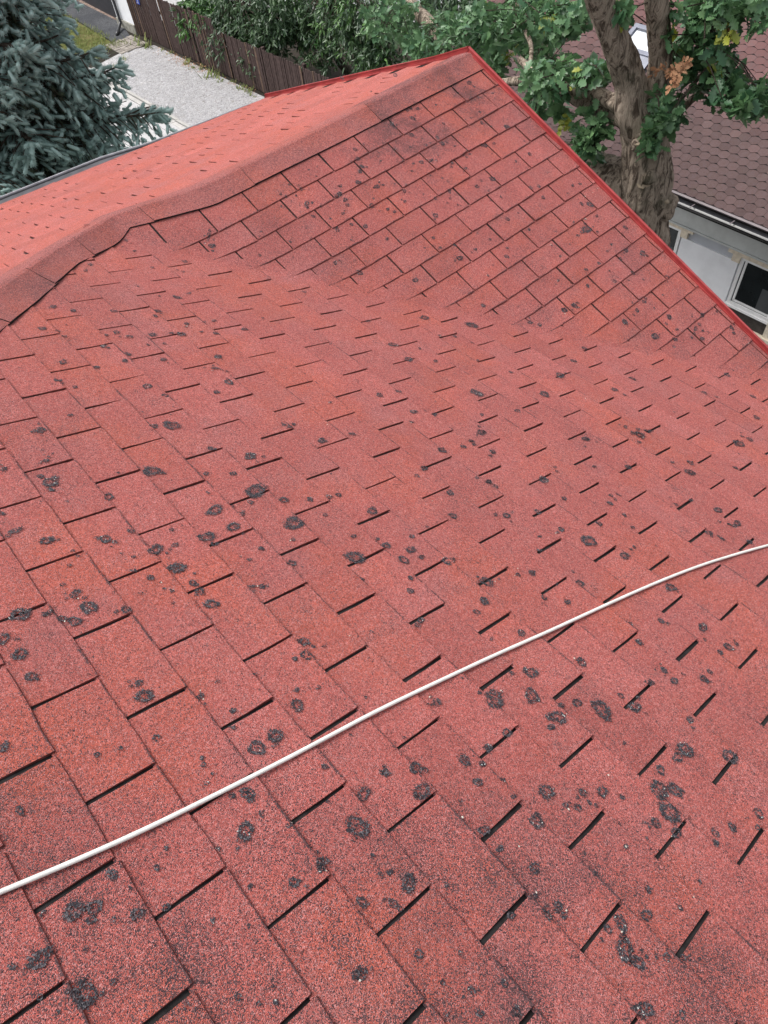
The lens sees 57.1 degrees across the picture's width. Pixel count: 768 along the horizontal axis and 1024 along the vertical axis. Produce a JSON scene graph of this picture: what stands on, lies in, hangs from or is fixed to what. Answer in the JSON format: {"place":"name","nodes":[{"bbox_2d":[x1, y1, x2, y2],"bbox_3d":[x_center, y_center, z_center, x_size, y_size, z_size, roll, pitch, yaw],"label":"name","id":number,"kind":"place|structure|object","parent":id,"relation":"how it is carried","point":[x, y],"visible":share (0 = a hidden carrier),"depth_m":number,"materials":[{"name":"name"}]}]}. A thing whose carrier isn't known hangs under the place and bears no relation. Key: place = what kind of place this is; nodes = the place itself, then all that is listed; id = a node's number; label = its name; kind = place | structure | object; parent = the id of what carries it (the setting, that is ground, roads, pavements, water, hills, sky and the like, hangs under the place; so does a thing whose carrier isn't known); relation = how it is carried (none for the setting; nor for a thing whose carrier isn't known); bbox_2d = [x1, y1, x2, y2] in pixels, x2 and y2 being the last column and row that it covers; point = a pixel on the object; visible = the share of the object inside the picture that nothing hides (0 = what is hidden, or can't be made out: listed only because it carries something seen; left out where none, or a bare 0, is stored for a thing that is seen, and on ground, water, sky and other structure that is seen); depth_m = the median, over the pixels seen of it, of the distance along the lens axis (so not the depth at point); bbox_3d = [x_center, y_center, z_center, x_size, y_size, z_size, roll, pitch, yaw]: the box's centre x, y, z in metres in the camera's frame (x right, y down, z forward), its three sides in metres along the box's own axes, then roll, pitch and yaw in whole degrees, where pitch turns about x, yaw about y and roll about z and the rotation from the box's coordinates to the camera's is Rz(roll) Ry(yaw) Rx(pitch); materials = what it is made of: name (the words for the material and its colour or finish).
{"place":"outdoors","nodes":[
{"label":"outdoors","id":0,"kind":"place"},
{"bbox_2d":[31,0,124,58],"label":"lawn","id":1,"kind":"structure","parent":0,"point":[88,36],"depth_m":30.80,"materials":[{"name":"green plant"}]},
{"bbox_2d":[59,1,129,41],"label":"dark path","id":2,"kind":"structure","parent":0,"point":[87,15],"depth_m":31.99,"materials":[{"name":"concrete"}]},
{"bbox_2d":[88,67,189,153],"bbox_3d":[-14.741,-18.595,29.462,3.855,0.090,55.901,-36,58,-19],"label":"drive bed","id":3,"kind":"object","parent":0,"point":[175,123],"visible":0.04,"depth_m":25.45,"materials":[{"name":"concrete"}]},
{"bbox_2d":[91,45,263,125],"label":"gravel driveway","id":4,"kind":"structure","parent":0,"point":[131,58],"depth_m":26.81,"materials":[{"name":"grey gravel"}]},
{"bbox_2d":[113,33,255,96],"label":"weeds","id":5,"kind":"object","parent":4,"relation":"on","point":[199,68],"visible":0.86,"depth_m":27.29,"materials":[{"name":"green plant"}]},
{"bbox_2d":[157,47,255,92],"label":"dead grass","id":6,"kind":"structure","parent":4,"relation":"on","point":[191,64],"depth_m":28.09,"materials":[{"name":"beige plant"}]},
{"bbox_2d":[149,0,306,25],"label":"neighbour yard","id":7,"kind":"structure","parent":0,"point":[174,2],"depth_m":32.59,"materials":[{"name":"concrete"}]},
{"bbox_2d":[67,0,432,96],"bbox_3d":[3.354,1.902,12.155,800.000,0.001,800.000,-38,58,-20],"label":"ground","id":8,"kind":"structure","parent":0,"point":[336,74],"depth_m":27.43,"materials":[{"name":"soil"}]},
{"bbox_2d":[0,0,177,195],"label":"spruce tree","id":9,"kind":"object","parent":8,"relation":"on","point":[57,115],"visible":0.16,"depth_m":9.43,"materials":[{"name":"green plant"}]},
{"bbox_2d":[76,0,115,19],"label":"gravel border","id":10,"kind":"object","parent":8,"relation":"on","point":[83,2],"depth_m":33.02,"materials":[{"name":"beige gravel"}]},
{"bbox_2d":[82,0,139,35],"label":"gatehouse","id":11,"kind":"object","parent":8,"relation":"on","point":[119,10],"visible":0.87,"depth_m":30.76,"materials":[{"name":"stone"}]},
{"bbox_2d":[106,35,151,58],"bbox_3d":[-11.074,-19.595,29.807,2.000,0.063,1.800,-38,58,-20],"label":"paved apron","id":12,"kind":"object","parent":8,"relation":"on","point":[122,48],"visible":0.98,"depth_m":29.79,"materials":[{"name":"stone"}]},
{"bbox_2d":[169,0,226,47],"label":"shrub","id":13,"kind":"object","parent":8,"relation":"on","point":[197,6],"visible":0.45,"depth_m":26.72,"materials":[{"name":"green plant"}]},
{"bbox_2d":[132,0,328,92],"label":"fence","id":14,"kind":"object","parent":8,"relation":"on","point":[272,66],"visible":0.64,"depth_m":26.40,"materials":[{"name":"brown wood"}]},
{"bbox_2d":[126,0,142,35],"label":"garden gate","id":15,"kind":"structure","parent":14,"relation":"attached to","point":[134,15],"depth_m":29.88,"materials":[{"name":"brown wood"}]},
{"bbox_2d":[195,0,306,79],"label":"shrub","id":16,"kind":"object","parent":8,"relation":"on","point":[250,22],"visible":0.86,"depth_m":24.88,"materials":[{"name":"green plant"}]},
{"bbox_2d":[271,0,432,76],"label":"leafy tree","id":17,"kind":"object","parent":8,"relation":"on","point":[340,22],"visible":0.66,"depth_m":22.70,"materials":[{"name":"green plant"}]},
{"bbox_2d":[0,46,767,1023],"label":"house","id":18,"kind":"structure","parent":8,"relation":"on","point":[328,406],"depth_m":2.57,"materials":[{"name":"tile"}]},
{"bbox_2d":[0,544,767,894],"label":"cable","id":19,"kind":"object","parent":18,"relation":"on","point":[174,814],"visible":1,"depth_m":1.97,"materials":[{"name":"white plastic"}]},
{"bbox_2d":[404,0,479,58],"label":"leafy tree","id":20,"kind":"object","parent":8,"relation":"on","point":[445,5],"visible":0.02,"depth_m":20.60,"materials":[{"name":"green plant"}]},
{"bbox_2d":[357,0,767,247],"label":"oak tree","id":21,"kind":"object","parent":8,"relation":"on","point":[640,110],"visible":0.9,"depth_m":9.64,"materials":[{"name":"green plant"}]},
{"bbox_2d":[452,0,767,344],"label":"neighbour house","id":22,"kind":"structure","parent":8,"relation":"on","point":[718,224],"depth_m":14.63,"materials":[{"name":"tile"}]},
{"bbox_2d":[605,23,648,68],"bbox_3d":[5.654,-10.383,15.828,1.029,0.574,1.029,-38,58,-20],"label":"roof window","id":23,"kind":"structure","parent":22,"relation":"in","point":[638,34],"depth_m":15.83,"materials":[{"name":"white glass"}]},
{"bbox_2d":[669,222,694,254],"bbox_3d":[6.227,-6.246,16.225,0.086,1.310,1.750,-36,58,-19],"label":"window","id":24,"kind":"structure","parent":22,"relation":"in","point":[676,232],"depth_m":15.72,"materials":[{"name":"white glass"}]},
{"bbox_2d":[724,248,767,344],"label":"window","id":25,"kind":"structure","parent":22,"relation":"in","point":[747,298],"depth_m":15.18,"materials":[{"name":"white glass"}]},
{"bbox_2d":[326,0,459,28],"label":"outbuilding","id":26,"kind":"structure","parent":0,"point":[418,0],"depth_m":26.67,"materials":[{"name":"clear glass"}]}
]}

